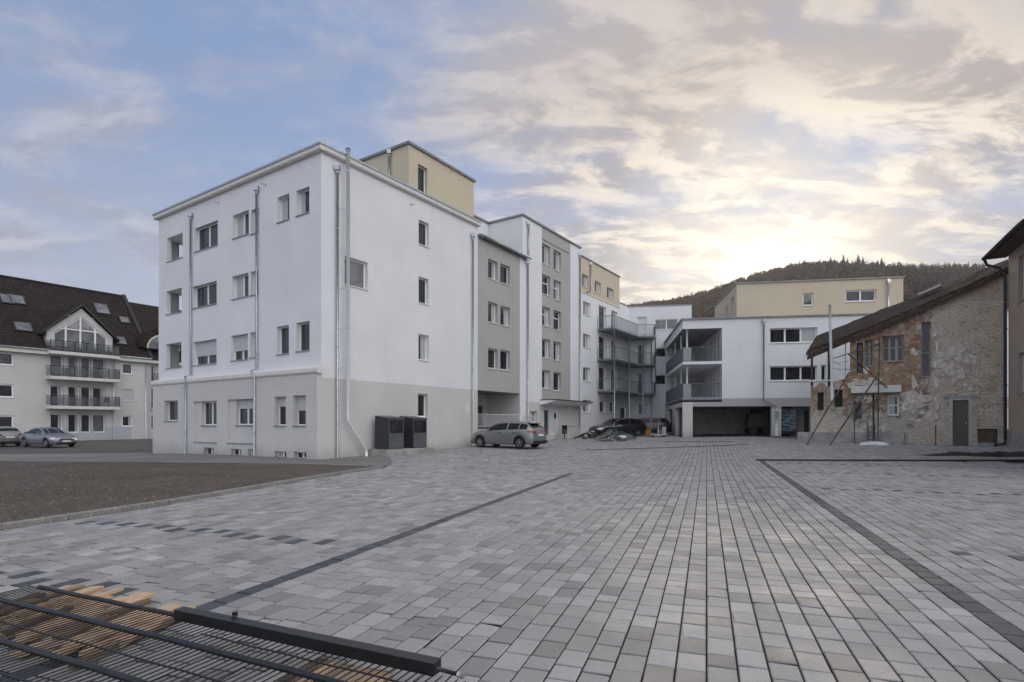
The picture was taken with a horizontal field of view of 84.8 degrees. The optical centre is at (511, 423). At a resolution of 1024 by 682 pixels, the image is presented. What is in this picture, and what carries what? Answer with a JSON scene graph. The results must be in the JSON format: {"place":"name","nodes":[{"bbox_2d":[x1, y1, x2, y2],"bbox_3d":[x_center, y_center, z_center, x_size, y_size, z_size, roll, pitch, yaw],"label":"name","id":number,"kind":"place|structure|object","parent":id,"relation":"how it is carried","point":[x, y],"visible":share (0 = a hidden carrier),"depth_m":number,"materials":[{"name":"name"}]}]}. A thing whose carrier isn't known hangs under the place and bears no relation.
{"place":"outdoors","nodes":[
{"label":"outdoors","id":0,"kind":"place"},
{"bbox_2d":[0,452,389,465],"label":"path","id":1,"kind":"structure","parent":0,"point":[368,460],"depth_m":25.01,"materials":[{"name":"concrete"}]},
{"bbox_2d":[0,433,989,466],"bbox_3d":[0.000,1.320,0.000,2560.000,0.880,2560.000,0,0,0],"label":"ground","id":2,"kind":"structure","parent":0,"point":[118,446],"depth_m":40.55,"materials":[{"name":"asphalt"}]},
{"bbox_2d":[0,426,21,445],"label":"parked car","id":3,"kind":"object","parent":2,"relation":"on","point":[9,435],"visible":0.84,"depth_m":41.34,"materials":[{"name":"silver metal"}]},
{"bbox_2d":[19,427,76,447],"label":"parked car","id":4,"kind":"object","parent":2,"relation":"on","point":[47,437],"visible":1,"depth_m":40.28,"materials":[{"name":"silver metal"}]},
{"bbox_2d":[0,275,153,440],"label":"apartment house","id":5,"kind":"structure","parent":2,"relation":"on","point":[50,333],"depth_m":53.68,"materials":[{"name":"paint"}]},
{"bbox_2d":[0,352,12,365],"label":"window","id":6,"kind":"structure","parent":5,"relation":"in","point":[6,359],"depth_m":49.22,"materials":[{"name":"clear glass"}]},
{"bbox_2d":[0,384,12,397],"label":"window","id":7,"kind":"structure","parent":5,"relation":"in","point":[6,390],"depth_m":49.22,"materials":[{"name":"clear glass"}]},
{"bbox_2d":[50,355,61,375],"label":"balcony door","id":8,"kind":"structure","parent":5,"relation":"in","point":[54,360],"depth_m":52.22,"materials":[{"name":"glass"}]},
{"bbox_2d":[50,385,61,405],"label":"balcony door","id":9,"kind":"structure","parent":5,"relation":"in","point":[55,390],"depth_m":52.29,"materials":[{"name":"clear glass"}]},
{"bbox_2d":[50,414,61,429],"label":"balcony door","id":10,"kind":"structure","parent":5,"relation":"in","point":[55,419],"depth_m":52.29,"materials":[{"name":"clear glass"}]},
{"bbox_2d":[68,356,78,376],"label":"window","id":11,"kind":"structure","parent":5,"relation":"in","point":[72,361],"depth_m":53.38,"materials":[{"name":"glass"}]},
{"bbox_2d":[68,386,78,405],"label":"window","id":12,"kind":"structure","parent":5,"relation":"in","point":[72,390],"depth_m":53.45,"materials":[{"name":"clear glass"}]},
{"bbox_2d":[68,414,78,432],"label":"window","id":13,"kind":"structure","parent":5,"relation":"in","point":[73,419],"depth_m":53.38,"materials":[{"name":"clear glass"}]},
{"bbox_2d":[55,315,104,349],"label":"window","id":14,"kind":"structure","parent":5,"relation":"in","point":[79,330],"depth_m":53.49,"materials":[{"name":"glass"}]},
{"bbox_2d":[81,358,89,377],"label":"window","id":15,"kind":"structure","parent":5,"relation":"in","point":[85,362],"depth_m":54.18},
{"bbox_2d":[81,387,89,404],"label":"window","id":16,"kind":"structure","parent":5,"relation":"in","point":[85,391],"depth_m":54.18,"materials":[{"name":"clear glass"}]},
{"bbox_2d":[81,414,89,432],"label":"window","id":17,"kind":"structure","parent":5,"relation":"in","point":[85,418],"depth_m":54.18,"materials":[{"name":"clear glass"}]},
{"bbox_2d":[93,359,104,378],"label":"window","id":18,"kind":"structure","parent":5,"relation":"in","point":[97,363],"depth_m":55.15,"materials":[{"name":"glass"}]},
{"bbox_2d":[93,387,104,406],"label":"window","id":19,"kind":"structure","parent":5,"relation":"in","point":[97,391],"depth_m":55.08,"materials":[{"name":"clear glass"}]},
{"bbox_2d":[93,414,104,431],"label":"window","id":20,"kind":"structure","parent":5,"relation":"in","point":[98,419],"depth_m":55.10,"materials":[{"name":"glass"}]},
{"bbox_2d":[129,302,181,438],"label":"apartment house","id":21,"kind":"structure","parent":2,"relation":"on","point":[147,317],"depth_m":59.40,"materials":[{"name":"paint"}]},
{"bbox_2d":[0,461,369,522],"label":"gravel","id":22,"kind":"structure","parent":2,"relation":"on","point":[32,489],"depth_m":14.98,"materials":[{"name":"gravel"}]},
{"bbox_2d":[0,462,383,530],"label":"kerb","id":23,"kind":"structure","parent":2,"relation":"on","point":[66,517],"depth_m":10.58,"materials":[{"name":"stone"}]},
{"bbox_2d":[150,140,481,458],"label":"apartment building","id":24,"kind":"structure","parent":2,"relation":"on","point":[328,293],"depth_m":27.65,"materials":[{"name":"paint"}]},
{"bbox_2d":[163,401,177,421],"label":"window","id":25,"kind":"structure","parent":24,"relation":"in","point":[173,405],"depth_m":31.37,"materials":[{"name":"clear glass"}]},
{"bbox_2d":[192,283,216,308],"bbox_3d":[-16.097,-6.742,29.543,2.453,1.199,0.320,0,0,34],"label":"window","id":26,"kind":"structure","parent":24,"relation":"in","point":[206,295],"depth_m":29.72,"materials":[{"name":"clear glass"}]},
{"bbox_2d":[192,340,216,365],"bbox_3d":[-16.082,-3.721,29.533,2.392,1.287,0.320,0,0,34],"label":"window","id":27,"kind":"structure","parent":24,"relation":"in","point":[206,350],"depth_m":29.66,"materials":[{"name":"white glass"}]},
{"bbox_2d":[193,223,217,252],"bbox_3d":[-15.969,-9.784,29.457,2.346,1.301,0.320,0,0,34],"label":"window","id":28,"kind":"structure","parent":24,"relation":"in","point":[207,236],"depth_m":29.66,"materials":[{"name":"clear glass"}]},
{"bbox_2d":[200,401,216,425],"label":"window","id":29,"kind":"structure","parent":24,"relation":"in","point":[210,407],"depth_m":29.18,"materials":[{"name":"clear glass"}]},
{"bbox_2d":[230,334,247,361],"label":"window","id":30,"kind":"structure","parent":24,"relation":"in","point":[241,342],"depth_m":27.84,"materials":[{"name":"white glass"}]},
{"bbox_2d":[231,213,248,239],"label":"window","id":31,"kind":"structure","parent":24,"relation":"in","point":[242,220],"depth_m":27.84,"materials":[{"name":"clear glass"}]},
{"bbox_2d":[231,274,248,299],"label":"window","id":32,"kind":"structure","parent":24,"relation":"in","point":[242,282],"depth_m":27.86,"materials":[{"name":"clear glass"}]},
{"bbox_2d":[234,399,252,425],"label":"window","id":33,"kind":"structure","parent":24,"relation":"in","point":[245,406],"depth_m":27.35,"materials":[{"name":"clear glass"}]},
{"bbox_2d":[276,326,288,355],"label":"window","id":34,"kind":"structure","parent":24,"relation":"in","point":[284,330],"depth_m":25.93,"materials":[{"name":"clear glass"}]},
{"bbox_2d":[279,397,285,425],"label":"window","id":35,"kind":"structure","parent":24,"relation":"in","point":[282,400],"depth_m":25.72,"materials":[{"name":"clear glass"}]},
{"bbox_2d":[276,196,289,223],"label":"window","id":36,"kind":"structure","parent":24,"relation":"in","point":[285,201],"depth_m":25.93,"materials":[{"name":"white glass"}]},
{"bbox_2d":[298,395,305,426],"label":"window","id":37,"kind":"structure","parent":24,"relation":"in","point":[301,399],"depth_m":24.90,"materials":[{"name":"white glass"}]},
{"bbox_2d":[295,189,309,216],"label":"window","id":38,"kind":"structure","parent":24,"relation":"in","point":[304,196],"depth_m":25.11,"materials":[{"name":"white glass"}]},
{"bbox_2d":[295,322,309,351],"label":"window","id":39,"kind":"structure","parent":24,"relation":"in","point":[304,327],"depth_m":25.11,"materials":[{"name":"grey glass"}]},
{"bbox_2d":[344,257,368,290],"bbox_3d":[-7.225,-6.891,25.793,0.300,1.314,1.402,0,0,34],"label":"window","id":40,"kind":"structure","parent":24,"relation":"in","point":[357,269],"depth_m":26.01,"materials":[{"name":"glass"}]},
{"bbox_2d":[418,166,424,192],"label":"window","id":41,"kind":"structure","parent":24,"relation":"in","point":[421,172],"depth_m":30.08,"materials":[{"name":"grey glass"}]},
{"bbox_2d":[418,394,428,417],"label":"window","id":42,"kind":"structure","parent":24,"relation":"in","point":[421,397],"depth_m":29.65,"materials":[{"name":"grey glass"}]},
{"bbox_2d":[418,221,429,247],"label":"window","id":43,"kind":"structure","parent":24,"relation":"in","point":[422,227],"depth_m":29.71,"materials":[{"name":"grey glass"}]},
{"bbox_2d":[418,278,429,305],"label":"window","id":44,"kind":"structure","parent":24,"relation":"in","point":[422,282],"depth_m":29.71,"materials":[{"name":"black glass"}]},
{"bbox_2d":[418,334,429,361],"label":"window","id":45,"kind":"structure","parent":24,"relation":"in","point":[421,338],"depth_m":29.64,"materials":[{"name":"white glass"}]},
{"bbox_2d":[369,447,433,456],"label":"plinth","id":46,"kind":"structure","parent":2,"relation":"on","point":[388,452],"depth_m":26.16,"materials":[{"name":"concrete"}]},
{"bbox_2d":[374,415,404,448],"bbox_3d":[-5.753,0.394,26.377,0.960,1.555,1.010,0,0,34],"label":"metal cabinet","id":47,"kind":"object","parent":46,"relation":"on","point":[389,432],"visible":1,"depth_m":26.04,"materials":[{"name":"metal"}]},
{"bbox_2d":[390,420,402,432],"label":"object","id":48,"kind":"structure","parent":47,"relation":"in","point":[396,426],"depth_m":26.11,"materials":[{"name":"black paint"}]},
{"bbox_2d":[399,416,427,447],"bbox_3d":[-4.864,0.394,27.707,0.960,1.555,1.010,0,0,34],"label":"metal cabinet","id":49,"kind":"object","parent":46,"relation":"on","point":[415,431],"visible":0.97,"depth_m":27.32,"materials":[{"name":"metal"}]},
{"bbox_2d":[414,420,425,432],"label":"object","id":50,"kind":"structure","parent":49,"relation":"in","point":[419,425],"depth_m":27.39,"materials":[{"name":"black paint"}]},
{"bbox_2d":[478,233,531,426],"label":"apartment building","id":51,"kind":"structure","parent":2,"relation":"on","point":[501,328],"depth_m":36.05,"materials":[{"name":"plaster"},{"name":"glass"},{"name":"zinc"}]},
{"bbox_2d":[478,414,534,444],"bbox_3d":[-0.318,0.454,35.675,0.745,2.092,5.715,0,0,34],"label":"metal railing","id":52,"kind":"object","parent":2,"relation":"on","point":[496,418],"visible":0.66,"depth_m":35.23,"materials":[{"name":"metal"}]},
{"bbox_2d":[474,213,592,439],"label":"apartment building","id":53,"kind":"structure","parent":2,"relation":"on","point":[556,403],"depth_m":40.65,"materials":[{"name":"plaster"},{"name":"glass"},{"name":"dark metal"}]},
{"bbox_2d":[549,410,557,433],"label":"door","id":54,"kind":"structure","parent":53,"relation":"in","point":[553,414],"depth_m":41.11,"materials":[{"name":"plastic"}]},
{"bbox_2d":[581,255,655,433],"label":"apartment building","id":55,"kind":"structure","parent":2,"relation":"on","point":[607,337],"depth_m":48.14,"materials":[{"name":"plaster"},{"name":"glass"},{"name":"zinc"}]},
{"bbox_2d":[629,304,691,427],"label":"apartment building","id":56,"kind":"structure","parent":2,"relation":"on","point":[665,319],"depth_m":52.57,"materials":[{"name":"plaster"},{"name":"glass"},{"name":"plastic"}]},
{"bbox_2d":[637,317,646,335],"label":"balcony door","id":57,"kind":"structure","parent":56,"relation":"in","point":[641,329],"depth_m":52.86,"materials":[{"name":"plastic"}]},
{"bbox_2d":[637,344,646,363],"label":"balcony door","id":58,"kind":"structure","parent":56,"relation":"in","point":[639,346],"depth_m":52.88,"materials":[{"name":"grey glass"}]},
{"bbox_2d":[637,372,646,392],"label":"balcony door","id":59,"kind":"structure","parent":56,"relation":"in","point":[639,374],"depth_m":52.88,"materials":[{"name":"grey glass"}]},
{"bbox_2d":[655,319,677,329],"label":"window","id":60,"kind":"structure","parent":56,"relation":"in","point":[669,324],"depth_m":52.44,"materials":[{"name":"grey glass"}]},
{"bbox_2d":[740,414,769,434],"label":"box trailer","id":61,"kind":"object","parent":2,"relation":"on","point":[758,420],"visible":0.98,"depth_m":41.14,"materials":[{"name":"black metal"}]},
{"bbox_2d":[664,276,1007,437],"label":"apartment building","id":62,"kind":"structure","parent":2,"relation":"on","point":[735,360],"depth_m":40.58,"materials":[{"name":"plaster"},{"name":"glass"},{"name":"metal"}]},
{"bbox_2d":[781,408,796,433],"bbox_3d":[19.639,-0.176,39.755,1.020,1.868,0.045,0,0,9],"label":"banner","id":63,"kind":"object","parent":62,"relation":"hanging from","point":[788,420],"visible":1,"depth_m":39.74,"materials":[{"name":"fabric"}]},
{"bbox_2d":[769,328,815,343],"bbox_3d":[19.786,-6.198,39.480,3.188,1.086,0.280,0,0,9],"label":"window","id":64,"kind":"structure","parent":62,"relation":"in","point":[779,335],"depth_m":39.57,"materials":[{"name":"black glass"}]},
{"bbox_2d":[770,366,815,380],"bbox_3d":[19.786,-3.522,39.480,3.188,1.081,0.280,0,0,9],"label":"window","id":65,"kind":"structure","parent":62,"relation":"in","point":[777,373],"depth_m":39.58,"materials":[{"name":"black glass"}]},
{"bbox_2d":[846,290,875,301],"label":"window","id":66,"kind":"structure","parent":62,"relation":"in","point":[853,295],"depth_m":41.10,"materials":[{"name":"grey glass"}]},
{"bbox_2d":[756,459,1023,461],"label":"edging strip","id":67,"kind":"object","parent":2,"relation":"on","point":[973,460],"visible":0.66,"depth_m":22.69,"materials":[{"name":"stone"}]},
{"bbox_2d":[798,259,1007,446],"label":"brick house","id":68,"kind":"structure","parent":2,"relation":"on","point":[941,358],"depth_m":28.90,"materials":[{"name":"brick"}]},
{"bbox_2d":[828,305,833,399],"bbox_3d":[17.384,-3.862,30.546,0.409,5.183,0.148,0,0,-32],"label":"mast","id":69,"kind":"object","parent":68,"relation":"attached to","point":[830,351],"visible":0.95,"depth_m":30.50,"materials":[{"name":"metal"}]},
{"bbox_2d":[857,343,862,372],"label":"window","id":70,"kind":"structure","parent":68,"relation":"in","point":[859,346],"depth_m":30.59,"materials":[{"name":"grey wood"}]},
{"bbox_2d":[864,340,873,366],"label":"window","id":71,"kind":"structure","parent":68,"relation":"in","point":[869,351],"depth_m":30.33,"materials":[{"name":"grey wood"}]},
{"bbox_2d":[882,336,903,361],"bbox_3d":[20.140,-3.947,29.639,0.986,1.380,0.400,0,0,34],"label":"window","id":72,"kind":"structure","parent":68,"relation":"in","point":[892,346],"depth_m":29.76,"materials":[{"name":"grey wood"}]},
{"bbox_2d":[887,395,899,415],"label":"window","id":73,"kind":"structure","parent":68,"relation":"in","point":[892,400],"depth_m":29.76,"materials":[{"name":"white glass"}]},
{"bbox_2d":[921,322,931,377],"bbox_3d":[21.308,-3.790,28.859,0.459,2.847,0.400,0,0,34],"label":"window","id":74,"kind":"structure","parent":68,"relation":"in","point":[925,327],"depth_m":28.97,"materials":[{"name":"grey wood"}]},
{"bbox_2d":[953,400,967,444],"bbox_3d":[22.408,-0.069,28.016,0.646,2.238,0.100,0,0,34],"label":"door","id":75,"kind":"structure","parent":68,"relation":"in","point":[960,407],"depth_m":28.01,"materials":[{"name":"metal"}]},
{"bbox_2d":[977,429,996,446],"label":"cellar window","id":76,"kind":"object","parent":68,"relation":"attached to","point":[986,437],"visible":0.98,"depth_m":27.07,"materials":[{"name":"brown wood"}]},
{"bbox_2d":[924,451,1023,456],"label":"soil","id":77,"kind":"structure","parent":2,"relation":"on","point":[1000,454],"depth_m":24.06,"materials":[{"name":"soil"}]},
{"bbox_2d":[981,217,1023,451],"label":"rendered house","id":78,"kind":"structure","parent":2,"relation":"on","point":[1010,244],"depth_m":25.19,"materials":[{"name":"paint"}]},
{"bbox_2d":[0,433,1023,681],"bbox_3d":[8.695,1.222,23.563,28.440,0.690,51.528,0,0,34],"label":"paving stones","id":79,"kind":"object","parent":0,"point":[404,525],"visible":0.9,"depth_m":6.30,"materials":[{"name":"stone"}]},
{"bbox_2d":[3,608,102,645],"bbox_3d":[-3.378,1.512,4.321,0.095,0.038,0.995,0,0,8],"label":"wooden board","id":80,"kind":"object","parent":79,"relation":"on","point":[50,629],"visible":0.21,"depth_m":4.11,"materials":[{"name":"brown wood"}]},
{"bbox_2d":[4,589,105,620],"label":"wooden board","id":81,"kind":"object","parent":79,"relation":"on","point":[70,599],"visible":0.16,"depth_m":4.92,"materials":[{"name":"brown wood"}]},
{"bbox_2d":[9,586,103,616],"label":"wooden board","id":82,"kind":"object","parent":81,"relation":"on","point":[87,590],"visible":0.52,"depth_m":4.75,"materials":[{"name":"brown wood"}]},
{"bbox_2d":[0,595,113,637],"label":"wooden board","id":83,"kind":"object","parent":79,"relation":"on","point":[110,597],"visible":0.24,"depth_m":4.37,"materials":[{"name":"brown wood"}]},
{"bbox_2d":[1,606,73,634],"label":"wooden board","id":84,"kind":"object","parent":83,"relation":"on","point":[33,621],"visible":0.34,"depth_m":4.16,"materials":[{"name":"brown wood"}]},
{"bbox_2d":[43,584,84,596],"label":"wooden board","id":85,"kind":"object","parent":79,"relation":"on","point":[77,586],"visible":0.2,"depth_m":5.13,"materials":[{"name":"brown wood"}]},
{"bbox_2d":[0,592,45,608],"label":"wooden board","id":86,"kind":"object","parent":85,"relation":"on","point":[27,598],"visible":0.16,"depth_m":4.75,"materials":[{"name":"brown wood"}]},
{"bbox_2d":[0,585,465,681],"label":"fence panel","id":87,"kind":"object","parent":86,"relation":"on","point":[55,657],"visible":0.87,"depth_m":3.50,"materials":[{"name":"black paint"}]},
{"bbox_2d":[174,606,464,678],"bbox_3d":[-1.335,1.371,3.611,2.364,0.112,0.109,0,0,24],"label":"steel tube","id":88,"kind":"object","parent":87,"relation":"on","point":[413,662],"visible":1,"depth_m":3.51,"materials":[{"name":"black paint"}]},
{"bbox_2d":[10,604,147,656],"bbox_3d":[-3.154,1.512,4.170,0.095,0.038,1.046,0,0,9],"label":"wooden board","id":89,"kind":"object","parent":79,"relation":"on","point":[44,643],"visible":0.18,"depth_m":3.79,"materials":[{"name":"brown wood"}]},
{"bbox_2d":[53,614,117,638],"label":"wooden board","id":90,"kind":"object","parent":89,"relation":"on","point":[84,626],"visible":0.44,"depth_m":4.04,"materials":[{"name":"brown wood"}]},
{"bbox_2d":[85,592,154,618],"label":"wooden board","id":91,"kind":"object","parent":89,"relation":"on","point":[145,596],"visible":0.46,"depth_m":4.68,"materials":[{"name":"brown wood"}]},
{"bbox_2d":[39,606,155,650],"bbox_3d":[-3.024,1.511,4.150,0.095,0.037,0.884,0,0,10],"label":"wooden board","id":92,"kind":"object","parent":79,"relation":"on","point":[72,637],"visible":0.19,"depth_m":3.79,"materials":[{"name":"brown wood"}]},
{"bbox_2d":[61,610,147,645],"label":"wooden board","id":93,"kind":"object","parent":92,"relation":"on","point":[109,621],"visible":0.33,"depth_m":4.14,"materials":[{"name":"brown wood"}]},
{"bbox_2d":[68,617,175,668],"bbox_3d":[-2.672,1.513,3.964,0.045,0.037,0.963,0,0,9],"label":"wooden board","id":94,"kind":"object","parent":79,"relation":"on","point":[120,643],"visible":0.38,"depth_m":3.78,"materials":[{"name":"brown wood"}]},
{"bbox_2d":[82,604,181,648],"bbox_3d":[-2.818,1.512,4.205,0.080,0.038,0.898,0,0,6],"label":"wooden board","id":95,"kind":"object","parent":79,"relation":"on","point":[173,608],"visible":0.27,"depth_m":4.32,"materials":[{"name":"brown wood"}]},
{"bbox_2d":[41,620,139,659],"bbox_3d":[-2.882,1.479,3.871,0.090,0.032,0.664,0,0,9],"label":"wooden board","id":96,"kind":"object","parent":95,"relation":"on","point":[91,639],"visible":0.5,"depth_m":3.82,"materials":[{"name":"brown wood"}]},
{"bbox_2d":[79,606,186,656],"bbox_3d":[-2.741,1.512,4.144,0.046,0.038,0.947,0,0,10],"label":"wooden board","id":97,"kind":"object","parent":79,"relation":"on","point":[115,637],"visible":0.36,"depth_m":3.87,"materials":[{"name":"brown wood"}]},
{"bbox_2d":[109,606,195,648],"bbox_3d":[-2.663,1.513,4.203,0.080,0.038,0.784,0,0,7],"label":"wooden board","id":98,"kind":"object","parent":79,"relation":"on","point":[140,628],"visible":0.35,"depth_m":3.95,"materials":[{"name":"brown wood"}]},
{"bbox_2d":[277,657,329,681],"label":"wooden board","id":99,"kind":"object","parent":79,"relation":"on","point":[303,668],"visible":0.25,"depth_m":3.42,"materials":[{"name":"brown wood"}]},
{"bbox_2d":[292,659,340,681],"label":"wooden board","id":100,"kind":"object","parent":79,"relation":"on","point":[319,670],"visible":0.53,"depth_m":3.40,"materials":[{"name":"brown wood"}]},
{"bbox_2d":[348,669,378,681],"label":"wooden board","id":101,"kind":"object","parent":79,"relation":"on","point":[359,675],"visible":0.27,"depth_m":3.30,"materials":[{"name":"brown wood"}]},
{"bbox_2d":[471,421,547,448],"bbox_3d":[-0.236,0.558,31.199,4.345,1.525,2.010,0,0,34],"label":"parked car","id":102,"kind":"object","parent":79,"relation":"on","point":[519,434],"visible":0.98,"depth_m":30.23,"materials":[{"name":"silver metal"}]},
{"bbox_2d":[594,429,635,439],"bbox_3d":[7.072,0.788,39.746,3.479,0.870,2.122,0,0,0],"label":"tarpaulin heap","id":103,"kind":"object","parent":79,"relation":"on","point":[612,432],"visible":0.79,"depth_m":39.17,"materials":[{"name":"black plastic"}]},
{"bbox_2d":[589,418,646,435],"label":"parked car","id":104,"kind":"object","parent":79,"relation":"on","point":[635,427],"visible":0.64,"depth_m":43.00,"materials":[{"name":"black paint"}]},
{"bbox_2d":[639,417,671,433],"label":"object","id":105,"kind":"object","parent":79,"relation":"on","point":[652,421],"visible":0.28,"depth_m":44.84,"materials":[{"name":"black paint"}]},
{"bbox_2d":[877,338,879,441],"bbox_3d":[18.951,-1.665,28.991,0.164,5.506,0.072,0,0,-25],"label":"scaffold pole","id":106,"kind":"object","parent":79,"relation":"on","point":[878,390],"visible":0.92,"depth_m":28.97,"materials":[{"name":"orange metal"}]},
{"bbox_2d":[0,0,1023,309],"label":"sky","id":107,"kind":"structure","parent":0,"point":[686,147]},
{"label":"wooden board","id":108,"kind":"object","parent":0,"visible":0},
{"bbox_2d":[40,587,123,615],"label":"wooden board","id":109,"kind":"object","parent":108,"relation":"on","point":[112,591],"visible":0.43,"depth_m":4.85,"materials":[{"name":"brown wood"}]},
{"bbox_3d":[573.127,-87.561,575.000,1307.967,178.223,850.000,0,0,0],"label":"hill","id":110,"kind":"structure","parent":0,"visible":0},
{"bbox_2d":[628,259,1007,317],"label":"wood","id":111,"kind":"object","parent":110,"relation":"on","point":[920,278],"visible":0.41,"depth_m":511.89,"materials":[{"name":"green plant"}]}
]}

